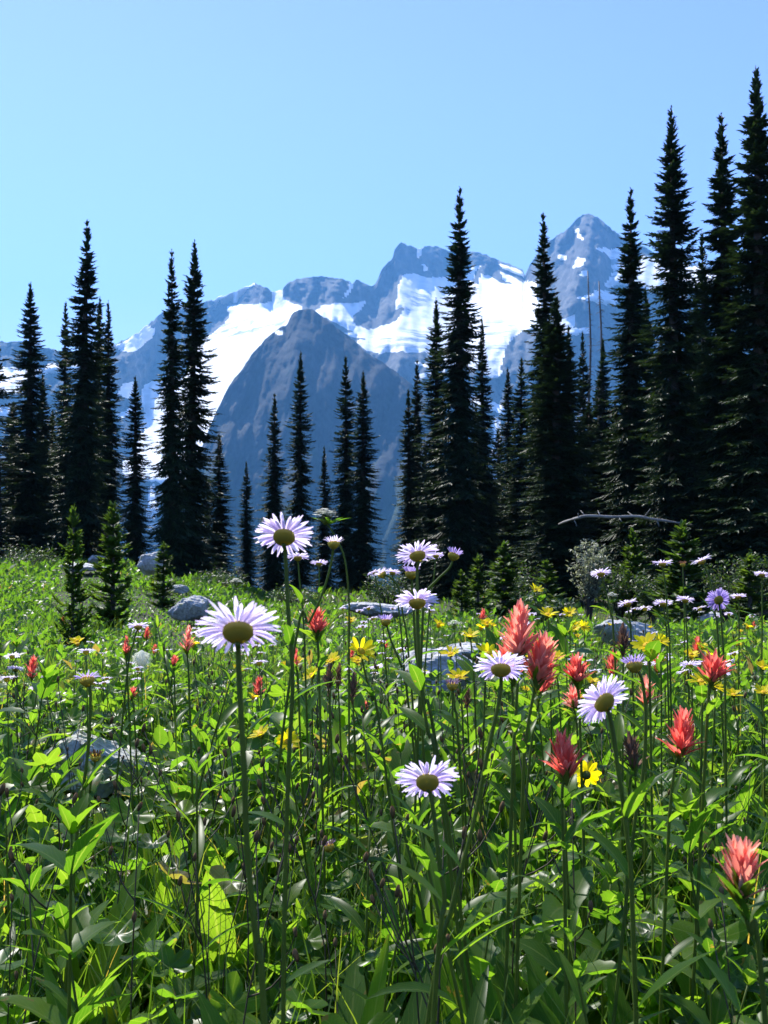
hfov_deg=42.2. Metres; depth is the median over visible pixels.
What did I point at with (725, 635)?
toothed leaf plant
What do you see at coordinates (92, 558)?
boulder
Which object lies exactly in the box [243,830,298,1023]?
withered bud plant
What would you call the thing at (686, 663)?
fleabane daisy
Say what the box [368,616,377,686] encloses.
meadow daisy
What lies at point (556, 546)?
fir tree
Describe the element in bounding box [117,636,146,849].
paintbrush
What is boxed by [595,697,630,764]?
toothed leaf plant
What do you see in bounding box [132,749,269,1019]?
narrow leaved plant
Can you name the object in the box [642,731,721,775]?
lobed leaf plant
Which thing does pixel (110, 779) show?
withered bud plant
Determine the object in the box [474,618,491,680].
meadow arnica
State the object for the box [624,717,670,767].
lobed leaf plant
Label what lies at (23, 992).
broad leaved plant
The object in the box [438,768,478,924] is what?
toothed leaf plant
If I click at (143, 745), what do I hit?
withered bud plant
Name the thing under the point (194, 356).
fir tree
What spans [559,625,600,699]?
toothed leaf plant
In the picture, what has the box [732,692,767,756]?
withered bud plant
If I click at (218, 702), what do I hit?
withered bud plant
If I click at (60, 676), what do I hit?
toothed leaf plant
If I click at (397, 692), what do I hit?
withered bud plant
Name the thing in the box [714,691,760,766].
narrow leaved plant
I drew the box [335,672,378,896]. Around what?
withered spike
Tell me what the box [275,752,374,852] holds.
broad leaved plant
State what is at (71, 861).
toothed leaf plant
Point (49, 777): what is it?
broad leaved plant
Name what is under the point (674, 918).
broad leaved plant
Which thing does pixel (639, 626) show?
boulder
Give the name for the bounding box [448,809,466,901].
withered bud plant
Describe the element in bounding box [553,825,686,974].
lobed leaf plant
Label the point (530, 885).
broad leaved plant
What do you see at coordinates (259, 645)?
meadow daisy
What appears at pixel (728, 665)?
meadow daisy
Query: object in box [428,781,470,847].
lobed leaf plant
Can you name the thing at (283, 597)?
shrub
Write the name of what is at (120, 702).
broad leaved plant
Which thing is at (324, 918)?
withered bud plant
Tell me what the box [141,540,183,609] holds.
fir sapling
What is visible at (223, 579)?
shrub
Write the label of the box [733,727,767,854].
toothed leaf plant
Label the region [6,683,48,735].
toothed leaf plant
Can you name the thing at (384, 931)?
broad leaved plant
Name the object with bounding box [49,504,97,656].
fir sapling
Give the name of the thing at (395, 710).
withered bud plant
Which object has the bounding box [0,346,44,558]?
fir tree
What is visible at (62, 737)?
withered bud plant
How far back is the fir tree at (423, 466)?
32.97 m
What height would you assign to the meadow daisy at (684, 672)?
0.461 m
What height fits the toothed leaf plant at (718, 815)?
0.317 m
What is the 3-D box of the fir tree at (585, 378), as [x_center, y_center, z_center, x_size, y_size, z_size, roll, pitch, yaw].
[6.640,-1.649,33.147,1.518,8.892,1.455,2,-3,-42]
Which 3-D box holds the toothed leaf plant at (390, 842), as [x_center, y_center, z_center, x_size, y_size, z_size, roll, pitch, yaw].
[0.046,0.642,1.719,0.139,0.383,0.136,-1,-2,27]
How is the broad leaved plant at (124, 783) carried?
on the ground at (144, 603)
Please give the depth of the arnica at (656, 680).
2.06 m
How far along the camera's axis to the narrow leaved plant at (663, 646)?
3.26 m
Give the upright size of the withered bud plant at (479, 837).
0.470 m
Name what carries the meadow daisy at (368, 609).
on the ground at (144, 603)
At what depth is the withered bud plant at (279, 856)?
1.54 m
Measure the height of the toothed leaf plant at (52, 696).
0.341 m
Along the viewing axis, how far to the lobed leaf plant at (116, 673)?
3.16 m
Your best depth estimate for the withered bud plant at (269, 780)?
1.96 m
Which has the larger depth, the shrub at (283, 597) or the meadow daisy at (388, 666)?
the shrub at (283, 597)
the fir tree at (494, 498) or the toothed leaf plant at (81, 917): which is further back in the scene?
the fir tree at (494, 498)
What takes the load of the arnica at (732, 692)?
on the ground at (144, 603)
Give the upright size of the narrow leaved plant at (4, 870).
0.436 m
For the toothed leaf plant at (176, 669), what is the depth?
3.29 m
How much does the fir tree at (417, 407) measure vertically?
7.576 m
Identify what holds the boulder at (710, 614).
on the ground at (144, 603)
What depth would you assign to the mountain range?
3630.17 m
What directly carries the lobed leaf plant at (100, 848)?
on the ground at (144, 603)
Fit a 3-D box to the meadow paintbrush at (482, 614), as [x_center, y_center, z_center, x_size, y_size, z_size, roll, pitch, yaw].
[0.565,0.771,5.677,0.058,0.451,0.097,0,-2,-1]
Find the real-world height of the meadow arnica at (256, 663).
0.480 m
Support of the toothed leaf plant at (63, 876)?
on the ground at (144, 603)
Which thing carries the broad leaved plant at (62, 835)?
on the ground at (144, 603)
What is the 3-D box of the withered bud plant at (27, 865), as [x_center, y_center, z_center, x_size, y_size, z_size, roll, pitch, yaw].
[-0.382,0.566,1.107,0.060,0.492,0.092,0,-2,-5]
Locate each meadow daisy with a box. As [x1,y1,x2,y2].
[0,676,18,757]
[4,652,24,755]
[30,687,42,749]
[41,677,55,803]
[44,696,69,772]
[70,648,97,779]
[97,677,114,738]
[99,680,114,740]
[129,666,144,748]
[192,627,207,682]
[241,648,250,680]
[245,660,267,710]
[251,644,267,694]
[339,607,346,658]
[344,621,350,675]
[359,624,371,682]
[363,606,371,680]
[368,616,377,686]
[369,663,383,700]
[377,640,385,672]
[384,657,392,706]
[390,607,403,664]
[396,647,404,691]
[425,609,434,692]
[432,648,446,756]
[520,663,541,785]
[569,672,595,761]
[590,669,599,738]
[631,608,636,653]
[639,606,650,687]
[642,661,664,732]
[655,657,672,762]
[656,653,668,734]
[676,669,699,753]
[693,606,705,686]
[696,660,719,761]
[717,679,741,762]
[725,612,736,664]
[725,658,739,712]
[725,662,746,753]
[726,651,749,730]
[748,614,756,657]
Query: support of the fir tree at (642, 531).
on the ground at (144, 603)
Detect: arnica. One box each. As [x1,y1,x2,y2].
[61,636,84,737]
[181,639,199,703]
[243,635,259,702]
[246,692,258,724]
[248,724,297,925]
[275,729,321,911]
[294,656,303,713]
[296,666,334,842]
[314,651,354,864]
[342,637,414,980]
[343,616,356,678]
[346,656,360,693]
[431,618,446,699]
[437,668,474,875]
[440,645,470,846]
[454,628,509,793]
[454,642,500,935]
[464,624,484,706]
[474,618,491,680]
[524,583,569,707]
[538,607,584,862]
[540,650,586,820]
[553,606,575,729]
[558,760,632,1004]
[567,621,590,707]
[577,620,594,737]
[585,676,599,756]
[608,632,665,976]
[641,632,684,815]
[655,672,736,1003]
[679,649,698,735]
[689,681,739,854]
[694,649,712,707]
[696,642,707,706]
[709,688,767,793]
[735,623,752,666]
[741,660,767,821]
[748,683,767,815]
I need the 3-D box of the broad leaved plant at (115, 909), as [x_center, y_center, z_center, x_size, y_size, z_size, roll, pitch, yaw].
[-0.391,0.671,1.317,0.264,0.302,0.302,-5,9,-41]
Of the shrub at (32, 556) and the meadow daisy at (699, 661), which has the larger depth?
the shrub at (32, 556)
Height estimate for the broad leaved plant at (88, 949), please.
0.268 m
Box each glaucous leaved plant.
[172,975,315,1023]
[405,881,541,957]
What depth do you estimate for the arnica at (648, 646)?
1.41 m
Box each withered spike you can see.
[309,662,354,891]
[331,662,358,835]
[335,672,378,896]
[458,686,473,850]
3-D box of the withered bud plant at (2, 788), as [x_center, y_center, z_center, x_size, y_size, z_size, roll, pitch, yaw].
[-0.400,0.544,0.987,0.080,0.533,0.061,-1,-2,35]
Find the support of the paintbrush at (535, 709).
on the ground at (144, 603)
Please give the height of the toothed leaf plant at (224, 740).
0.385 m
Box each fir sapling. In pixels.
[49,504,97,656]
[84,500,133,631]
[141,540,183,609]
[446,569,480,619]
[463,553,500,617]
[475,540,528,620]
[525,560,570,619]
[613,528,652,622]
[642,519,722,623]
[724,552,767,625]
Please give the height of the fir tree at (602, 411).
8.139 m
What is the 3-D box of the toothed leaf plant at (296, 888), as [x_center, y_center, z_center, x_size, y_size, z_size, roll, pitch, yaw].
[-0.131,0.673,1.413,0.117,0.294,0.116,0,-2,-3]
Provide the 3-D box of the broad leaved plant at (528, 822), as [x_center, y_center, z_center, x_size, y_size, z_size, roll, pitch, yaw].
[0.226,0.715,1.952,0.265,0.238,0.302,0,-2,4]
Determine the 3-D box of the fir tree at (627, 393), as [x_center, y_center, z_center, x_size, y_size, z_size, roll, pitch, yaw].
[5.944,-2.694,24.078,2.255,10.524,2.282,1,-2,-22]
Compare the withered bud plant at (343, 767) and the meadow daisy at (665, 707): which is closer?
the withered bud plant at (343, 767)
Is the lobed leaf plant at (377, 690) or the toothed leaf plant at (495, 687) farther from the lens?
the lobed leaf plant at (377, 690)
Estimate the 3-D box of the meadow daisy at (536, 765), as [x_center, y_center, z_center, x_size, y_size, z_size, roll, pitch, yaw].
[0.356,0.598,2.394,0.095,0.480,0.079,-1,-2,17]
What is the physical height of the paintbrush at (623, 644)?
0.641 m
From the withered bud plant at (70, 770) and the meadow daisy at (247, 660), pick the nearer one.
the withered bud plant at (70, 770)
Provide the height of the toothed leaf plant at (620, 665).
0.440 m
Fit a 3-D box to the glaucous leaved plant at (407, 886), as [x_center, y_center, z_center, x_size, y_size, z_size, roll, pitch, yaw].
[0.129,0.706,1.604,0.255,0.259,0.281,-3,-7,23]
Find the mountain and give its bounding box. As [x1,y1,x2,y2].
[180,309,503,595]
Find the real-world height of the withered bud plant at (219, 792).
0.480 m
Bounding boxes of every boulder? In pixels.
[43,730,149,797]
[61,563,102,571]
[88,555,105,563]
[137,552,162,575]
[165,584,189,593]
[168,595,209,620]
[342,602,411,617]
[397,647,477,697]
[448,642,480,661]
[592,619,656,646]
[698,611,719,623]
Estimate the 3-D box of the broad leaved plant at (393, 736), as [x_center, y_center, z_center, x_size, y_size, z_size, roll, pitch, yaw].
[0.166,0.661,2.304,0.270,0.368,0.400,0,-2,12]
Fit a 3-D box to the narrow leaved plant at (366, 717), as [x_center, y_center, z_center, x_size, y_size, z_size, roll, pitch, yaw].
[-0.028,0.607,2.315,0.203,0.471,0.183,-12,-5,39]
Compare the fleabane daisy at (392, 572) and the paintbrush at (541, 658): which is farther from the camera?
the fleabane daisy at (392, 572)
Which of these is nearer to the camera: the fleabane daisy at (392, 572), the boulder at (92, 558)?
the fleabane daisy at (392, 572)
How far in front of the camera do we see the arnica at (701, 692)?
1.50 m
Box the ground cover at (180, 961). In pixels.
[0,555,767,1023]
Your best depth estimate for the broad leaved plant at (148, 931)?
1.43 m
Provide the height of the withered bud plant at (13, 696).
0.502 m
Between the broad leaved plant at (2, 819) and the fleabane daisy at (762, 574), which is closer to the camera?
the broad leaved plant at (2, 819)
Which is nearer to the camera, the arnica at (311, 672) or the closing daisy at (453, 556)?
the closing daisy at (453, 556)
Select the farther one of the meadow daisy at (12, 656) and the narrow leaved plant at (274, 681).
the narrow leaved plant at (274, 681)
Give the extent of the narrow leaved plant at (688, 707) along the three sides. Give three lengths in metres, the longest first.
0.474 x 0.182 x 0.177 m
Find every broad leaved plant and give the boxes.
[0,697,45,732]
[0,735,100,808]
[0,810,55,878]
[0,858,160,1023]
[0,867,242,1018]
[0,879,110,969]
[1,907,13,940]
[6,792,85,898]
[6,856,239,1003]
[8,894,115,1023]
[28,752,75,801]
[39,776,72,812]
[42,955,71,1023]
[52,873,190,994]
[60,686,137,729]
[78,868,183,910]
[84,823,236,952]
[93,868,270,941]
[104,687,196,737]
[110,762,152,801]
[114,796,218,859]
[123,909,269,1014]
[134,870,323,990]
[139,702,195,737]
[155,940,351,1011]
[166,701,297,760]
[166,991,226,1023]
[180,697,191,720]
[184,672,286,721]
[197,670,257,707]
[198,674,261,714]
[203,809,305,912]
[236,724,363,773]
[250,847,379,994]
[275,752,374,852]
[296,862,487,985]
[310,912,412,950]
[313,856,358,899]
[337,779,460,841]
[338,934,458,1023]
[350,808,536,980]
[364,968,560,1023]
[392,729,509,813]
[398,901,629,1023]
[400,962,430,1023]
[412,796,518,877]
[430,929,550,995]
[431,927,502,1023]
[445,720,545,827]
[447,821,727,975]
[449,785,498,826]
[455,747,601,871]
[456,808,555,874]
[470,861,597,893]
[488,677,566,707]
[495,952,572,1023]
[519,716,643,770]
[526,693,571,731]
[538,972,705,1023]
[551,919,680,1023]
[587,753,678,840]
[597,845,764,968]
[601,784,697,889]
[622,957,767,1010]
[624,735,757,853]
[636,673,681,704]
[657,982,767,1015]
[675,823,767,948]
[681,836,764,903]
[715,740,767,823]
[740,762,759,828]
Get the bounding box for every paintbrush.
[26,655,40,727]
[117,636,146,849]
[126,686,153,803]
[144,627,151,671]
[152,644,156,654]
[164,654,195,779]
[179,625,208,832]
[252,676,266,706]
[288,648,331,866]
[293,607,355,959]
[477,608,487,663]
[485,639,554,986]
[486,598,539,1021]
[486,629,570,1007]
[495,660,563,946]
[515,728,605,1023]
[561,652,605,948]
[561,685,605,812]
[598,729,648,992]
[601,622,643,848]
[605,649,619,718]
[610,674,665,955]
[632,705,705,1023]
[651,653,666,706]
[662,647,734,1015]
[689,833,767,1023]
[691,636,700,665]
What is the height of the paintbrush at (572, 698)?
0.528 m
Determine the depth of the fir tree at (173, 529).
22.96 m
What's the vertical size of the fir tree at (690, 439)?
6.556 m
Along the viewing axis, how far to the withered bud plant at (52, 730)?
2.41 m
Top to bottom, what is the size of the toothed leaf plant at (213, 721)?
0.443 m
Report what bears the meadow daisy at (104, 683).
on the ground at (144, 603)
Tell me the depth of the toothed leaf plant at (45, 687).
2.05 m
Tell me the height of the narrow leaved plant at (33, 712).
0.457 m
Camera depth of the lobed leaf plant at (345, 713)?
2.50 m
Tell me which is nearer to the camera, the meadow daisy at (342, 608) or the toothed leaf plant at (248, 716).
the toothed leaf plant at (248, 716)
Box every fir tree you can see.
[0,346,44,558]
[0,401,23,553]
[1,283,59,557]
[8,374,66,555]
[37,410,69,539]
[39,219,126,563]
[48,303,76,556]
[87,297,121,552]
[90,300,130,555]
[114,375,155,574]
[141,249,208,578]
[155,239,234,576]
[200,482,213,572]
[202,433,244,577]
[231,461,263,589]
[253,393,295,593]
[280,350,323,594]
[306,447,337,594]
[322,355,370,592]
[333,372,389,594]
[389,388,427,595]
[395,361,430,591]
[401,297,451,599]
[411,186,500,599]
[421,450,430,582]
[466,319,510,592]
[467,484,510,587]
[470,401,479,531]
[489,427,505,535]
[493,367,518,549]
[493,473,531,572]
[494,358,533,589]
[506,212,589,590]
[509,295,614,605]
[511,481,537,582]
[513,389,535,517]
[560,325,605,594]
[574,332,598,476]
[575,427,601,558]
[579,403,599,514]
[580,187,665,599]
[583,427,622,587]
[585,338,619,543]
[586,378,610,459]
[601,462,660,586]
[607,403,623,464]
[611,385,643,480]
[613,105,714,606]
[639,286,661,547]
[643,344,666,500]
[649,445,698,569]
[654,378,702,539]
[665,113,752,610]
[681,293,708,404]
[683,233,713,420]
[683,345,715,590]
[690,65,767,612]
[694,455,717,590]
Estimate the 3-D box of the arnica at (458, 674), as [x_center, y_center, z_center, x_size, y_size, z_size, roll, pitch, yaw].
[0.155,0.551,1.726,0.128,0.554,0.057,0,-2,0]
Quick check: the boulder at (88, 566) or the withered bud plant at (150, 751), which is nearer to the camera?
the withered bud plant at (150, 751)
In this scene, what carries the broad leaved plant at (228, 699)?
on the ground at (144, 603)
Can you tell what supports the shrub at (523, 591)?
on the ground at (144, 603)
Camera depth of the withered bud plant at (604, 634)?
3.34 m
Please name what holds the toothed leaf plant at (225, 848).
on the ground at (144, 603)
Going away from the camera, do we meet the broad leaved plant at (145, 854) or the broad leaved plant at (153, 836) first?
the broad leaved plant at (145, 854)
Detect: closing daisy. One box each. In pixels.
[64,670,127,993]
[79,750,103,904]
[252,535,342,966]
[319,838,374,978]
[374,567,418,766]
[378,614,443,846]
[403,566,433,968]
[406,547,461,1003]
[444,678,483,941]
[611,654,676,1023]
[679,561,685,709]
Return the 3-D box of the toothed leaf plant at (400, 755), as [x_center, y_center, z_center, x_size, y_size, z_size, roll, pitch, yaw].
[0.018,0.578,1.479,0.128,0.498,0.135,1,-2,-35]
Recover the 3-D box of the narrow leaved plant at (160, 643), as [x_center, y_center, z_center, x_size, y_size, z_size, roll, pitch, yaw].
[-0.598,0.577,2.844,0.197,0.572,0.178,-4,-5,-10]
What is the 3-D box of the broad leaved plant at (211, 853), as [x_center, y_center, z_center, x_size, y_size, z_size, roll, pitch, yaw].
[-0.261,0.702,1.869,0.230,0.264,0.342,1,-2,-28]
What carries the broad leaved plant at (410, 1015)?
on the ground at (144, 603)
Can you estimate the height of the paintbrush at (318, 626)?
0.676 m
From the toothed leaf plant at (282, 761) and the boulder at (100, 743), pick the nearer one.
the toothed leaf plant at (282, 761)
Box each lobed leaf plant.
[0,718,13,723]
[0,747,63,913]
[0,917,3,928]
[29,705,67,739]
[42,836,116,903]
[61,798,204,885]
[92,664,168,747]
[120,746,217,853]
[123,1002,175,1023]
[145,971,260,1023]
[164,690,225,732]
[240,806,350,918]
[256,669,301,702]
[262,869,357,1009]
[267,676,316,734]
[278,986,395,1023]
[285,666,346,718]
[296,708,383,787]
[334,812,415,921]
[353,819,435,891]
[362,683,395,755]
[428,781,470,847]
[479,872,558,955]
[491,734,597,828]
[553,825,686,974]
[584,779,642,817]
[587,947,655,1023]
[591,780,679,922]
[594,785,678,887]
[613,694,674,756]
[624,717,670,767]
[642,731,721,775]
[670,863,767,1020]
[694,711,746,761]
[695,732,760,778]
[733,1006,767,1023]
[752,919,767,1002]
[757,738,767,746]
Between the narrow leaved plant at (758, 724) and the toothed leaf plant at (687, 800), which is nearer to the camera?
the toothed leaf plant at (687, 800)
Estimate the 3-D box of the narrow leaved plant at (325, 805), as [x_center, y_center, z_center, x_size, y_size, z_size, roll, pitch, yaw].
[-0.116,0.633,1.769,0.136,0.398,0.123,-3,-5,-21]
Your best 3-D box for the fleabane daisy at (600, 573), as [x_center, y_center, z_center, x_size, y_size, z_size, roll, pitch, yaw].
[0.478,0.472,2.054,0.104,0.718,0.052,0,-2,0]
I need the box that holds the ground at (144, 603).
[0,569,763,1001]
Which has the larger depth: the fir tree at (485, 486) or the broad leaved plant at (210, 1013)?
the fir tree at (485, 486)
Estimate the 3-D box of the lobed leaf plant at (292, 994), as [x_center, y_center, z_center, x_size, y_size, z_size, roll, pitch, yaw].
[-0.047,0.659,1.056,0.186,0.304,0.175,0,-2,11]
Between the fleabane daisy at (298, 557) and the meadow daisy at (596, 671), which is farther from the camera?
the meadow daisy at (596, 671)
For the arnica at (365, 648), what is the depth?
1.33 m
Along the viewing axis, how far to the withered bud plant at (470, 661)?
2.96 m
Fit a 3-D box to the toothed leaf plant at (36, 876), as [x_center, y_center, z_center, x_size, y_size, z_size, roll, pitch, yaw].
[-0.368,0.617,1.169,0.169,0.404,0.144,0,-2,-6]
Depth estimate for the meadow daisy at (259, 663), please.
2.52 m
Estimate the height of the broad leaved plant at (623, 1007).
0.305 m
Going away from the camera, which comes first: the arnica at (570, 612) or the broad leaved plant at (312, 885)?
the broad leaved plant at (312, 885)
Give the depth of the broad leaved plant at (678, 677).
3.57 m
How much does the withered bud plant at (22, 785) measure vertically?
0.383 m
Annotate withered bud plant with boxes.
[0,657,25,728]
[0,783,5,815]
[3,767,37,862]
[5,788,27,984]
[7,893,25,1023]
[8,793,77,1023]
[10,733,28,803]
[12,677,58,822]
[16,651,41,732]
[18,685,44,755]
[46,697,86,832]
[48,706,57,815]
[56,676,84,806]
[58,697,83,788]
[67,747,80,793]
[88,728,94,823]
[92,822,114,899]
[97,738,152,903]
[103,755,123,860]
[108,802,142,1019]
[109,716,161,867]
[123,770,149,883]
[141,723,203,942]
[163,646,173,741]
[167,830,200,949]
[176,811,206,998]
[183,749,234,948]
[192,659,215,729]
[193,853,210,1001]
[196,705,215,843]
[197,662,222,734]
[202,639,230,726]
[209,700,238,793]
[219,649,225,709]
[221,796,273,1017]
[227,736,248,990]
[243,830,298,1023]
[244,740,318,985]
[250,646,273,697]
[251,750,282,811]
[257,757,326,1011]
[276,824,280,918]
[277,836,298,1013]
[293,721,314,805]
[295,665,325,737]
[295,749,322,929]
[307,659,333,827]
[308,650,325,746]
[314,692,340,866]
[323,910,337,1012]
[329,745,344,846]
[335,734,408,1003]
[340,706,396,867]
[354,652,387,792]
[362,680,396,729]
[363,852,449,1023]
[364,749,382,910]
[370,878,436,1023]
[390,806,419,1023]
[396,687,402,810]
[398,823,482,1023]
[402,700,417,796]
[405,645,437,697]
[429,688,464,843]
[438,726,504,1023]
[440,725,486,864]
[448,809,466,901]
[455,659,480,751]
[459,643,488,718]
[461,746,474,887]
[472,700,511,878]
[478,774,491,867]
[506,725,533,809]
[512,738,574,975]
[520,736,574,956]
[542,799,592,1019]
[563,681,607,804]
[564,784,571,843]
[566,761,604,843]
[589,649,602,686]
[593,624,610,674]
[596,688,638,841]
[668,757,714,896]
[683,843,723,926]
[708,887,732,1023]
[732,625,758,683]
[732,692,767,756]
[735,767,751,831]
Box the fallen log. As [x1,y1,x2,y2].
[558,509,693,526]
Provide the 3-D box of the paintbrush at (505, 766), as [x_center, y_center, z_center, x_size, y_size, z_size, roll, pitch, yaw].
[0.169,0.491,1.317,0.084,0.648,0.077,-2,-3,43]
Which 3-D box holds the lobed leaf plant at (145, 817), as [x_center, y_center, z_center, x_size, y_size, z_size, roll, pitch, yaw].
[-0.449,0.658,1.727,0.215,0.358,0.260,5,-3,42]
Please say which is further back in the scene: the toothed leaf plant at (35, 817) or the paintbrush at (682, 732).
the toothed leaf plant at (35, 817)
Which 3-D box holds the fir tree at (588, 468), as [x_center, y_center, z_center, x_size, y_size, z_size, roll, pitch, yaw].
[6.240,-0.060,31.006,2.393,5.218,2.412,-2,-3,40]
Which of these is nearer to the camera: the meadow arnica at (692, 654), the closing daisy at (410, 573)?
the closing daisy at (410, 573)
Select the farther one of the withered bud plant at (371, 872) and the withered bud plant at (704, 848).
the withered bud plant at (704, 848)
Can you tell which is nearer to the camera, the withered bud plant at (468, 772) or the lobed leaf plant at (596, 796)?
the withered bud plant at (468, 772)
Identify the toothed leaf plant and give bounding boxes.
[0,635,29,734]
[0,685,27,842]
[0,766,79,903]
[0,793,132,1023]
[1,659,72,840]
[1,860,144,1019]
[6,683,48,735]
[19,691,61,752]
[29,891,132,1023]
[45,769,105,900]
[48,664,70,739]
[143,707,179,742]
[144,657,191,739]
[149,649,191,735]
[174,728,225,852]
[182,635,222,714]
[184,712,257,859]
[204,786,263,912]
[208,722,246,803]
[212,731,266,833]
[216,709,276,821]
[225,835,306,987]
[234,705,272,817]
[250,871,320,1023]
[251,660,309,819]
[265,732,318,872]
[265,733,301,826]
[340,723,402,863]
[353,729,438,1009]
[376,785,441,922]
[377,691,424,821]
[435,867,543,1023]
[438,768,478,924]
[462,739,511,851]
[467,679,510,810]
[470,625,507,750]
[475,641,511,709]
[480,831,538,971]
[485,677,528,806]
[510,773,628,1023]
[530,697,553,788]
[535,710,592,844]
[537,617,607,787]
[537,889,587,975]
[548,796,588,868]
[549,859,650,1020]
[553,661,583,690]
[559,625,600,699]
[582,649,639,723]
[590,811,657,954]
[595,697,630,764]
[627,757,669,817]
[627,838,684,968]
[628,658,681,825]
[629,780,734,1021]
[636,788,747,1023]
[637,765,670,886]
[659,927,757,1023]
[670,751,742,902]
[682,764,765,1000]
[696,643,733,711]
[696,949,767,1023]
[710,786,746,865]
[711,626,743,699]
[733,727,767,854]
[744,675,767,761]
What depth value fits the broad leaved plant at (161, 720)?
3.17 m
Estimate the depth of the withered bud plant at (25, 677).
2.92 m
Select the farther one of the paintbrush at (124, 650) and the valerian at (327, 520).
the paintbrush at (124, 650)
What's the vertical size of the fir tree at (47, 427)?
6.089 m
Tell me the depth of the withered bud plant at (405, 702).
2.20 m
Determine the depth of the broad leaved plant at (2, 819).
1.91 m
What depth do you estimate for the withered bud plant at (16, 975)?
1.16 m
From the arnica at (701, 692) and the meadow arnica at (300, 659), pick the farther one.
the meadow arnica at (300, 659)
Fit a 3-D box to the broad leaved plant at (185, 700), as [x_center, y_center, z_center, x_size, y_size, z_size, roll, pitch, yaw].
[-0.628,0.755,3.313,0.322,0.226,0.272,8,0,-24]
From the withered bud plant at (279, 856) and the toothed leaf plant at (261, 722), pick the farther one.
the toothed leaf plant at (261, 722)
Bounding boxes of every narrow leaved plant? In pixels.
[0,619,29,730]
[0,792,55,991]
[6,667,63,797]
[95,651,123,723]
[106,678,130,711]
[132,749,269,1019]
[142,616,193,739]
[143,641,186,716]
[153,662,255,880]
[249,645,280,698]
[255,744,347,953]
[284,657,320,709]
[300,755,340,892]
[305,806,430,995]
[310,634,356,723]
[323,682,403,823]
[324,792,468,1021]
[331,674,377,795]
[344,643,373,691]
[348,725,465,980]
[367,793,533,1023]
[501,684,591,870]
[540,906,668,1023]
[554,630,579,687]
[568,806,677,1023]
[601,720,676,942]
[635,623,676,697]
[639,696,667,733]
[647,689,721,905]
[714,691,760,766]
[736,810,767,995]
[739,679,767,759]
[746,795,767,921]
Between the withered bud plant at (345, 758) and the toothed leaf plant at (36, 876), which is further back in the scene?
the withered bud plant at (345, 758)
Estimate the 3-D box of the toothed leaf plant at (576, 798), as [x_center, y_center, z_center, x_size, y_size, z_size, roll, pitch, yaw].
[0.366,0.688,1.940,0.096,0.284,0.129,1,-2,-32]
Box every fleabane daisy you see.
[7,666,23,749]
[108,621,148,860]
[195,596,281,1023]
[238,512,332,1023]
[287,552,325,849]
[303,559,345,742]
[368,569,400,715]
[381,755,459,1023]
[386,568,413,753]
[394,540,529,996]
[394,588,491,1014]
[397,651,527,1023]
[418,551,443,756]
[577,674,716,1023]
[591,567,627,769]
[614,598,648,825]
[651,559,685,768]
[653,599,684,789]
[659,596,707,758]
[674,660,718,815]
[692,554,753,833]
[696,587,753,907]
[723,593,753,749]
[740,571,767,754]
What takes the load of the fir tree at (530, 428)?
on the ground at (144, 603)
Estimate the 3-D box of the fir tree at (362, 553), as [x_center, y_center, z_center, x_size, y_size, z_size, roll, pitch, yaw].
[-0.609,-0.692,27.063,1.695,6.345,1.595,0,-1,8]
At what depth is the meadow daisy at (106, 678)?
3.10 m
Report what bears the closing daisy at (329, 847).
on the ground at (144, 603)
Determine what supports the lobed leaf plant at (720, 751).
on the ground at (144, 603)
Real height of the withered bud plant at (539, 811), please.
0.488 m
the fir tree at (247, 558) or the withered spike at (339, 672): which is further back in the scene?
the fir tree at (247, 558)
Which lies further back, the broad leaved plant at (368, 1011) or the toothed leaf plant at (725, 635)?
the toothed leaf plant at (725, 635)
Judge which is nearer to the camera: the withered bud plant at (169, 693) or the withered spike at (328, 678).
the withered spike at (328, 678)
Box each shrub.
[0,539,65,568]
[186,563,248,589]
[265,583,317,604]
[358,567,415,604]
[482,559,540,613]
[510,582,579,624]
[566,538,611,620]
[598,561,642,619]
[630,569,667,624]
[700,555,745,624]
[734,546,767,620]
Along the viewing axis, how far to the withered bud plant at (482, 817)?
1.62 m
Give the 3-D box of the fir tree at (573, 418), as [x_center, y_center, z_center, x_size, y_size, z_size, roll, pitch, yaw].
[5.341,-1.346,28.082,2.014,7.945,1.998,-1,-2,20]
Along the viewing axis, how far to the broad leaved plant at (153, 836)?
2.10 m
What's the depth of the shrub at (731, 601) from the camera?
14.96 m
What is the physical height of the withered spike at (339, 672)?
0.517 m
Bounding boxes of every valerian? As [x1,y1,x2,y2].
[229,578,247,599]
[313,508,349,940]
[447,620,464,714]
[604,592,621,633]
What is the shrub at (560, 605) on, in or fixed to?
on the ground at (144, 603)
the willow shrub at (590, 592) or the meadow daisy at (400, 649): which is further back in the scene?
the willow shrub at (590, 592)
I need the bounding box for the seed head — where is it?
[131,650,151,753]
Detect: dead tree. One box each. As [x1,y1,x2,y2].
[584,271,597,476]
[596,281,607,439]
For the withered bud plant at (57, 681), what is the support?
on the ground at (144, 603)
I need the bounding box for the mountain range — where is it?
[0,214,752,558]
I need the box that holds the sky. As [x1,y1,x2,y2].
[0,0,767,350]

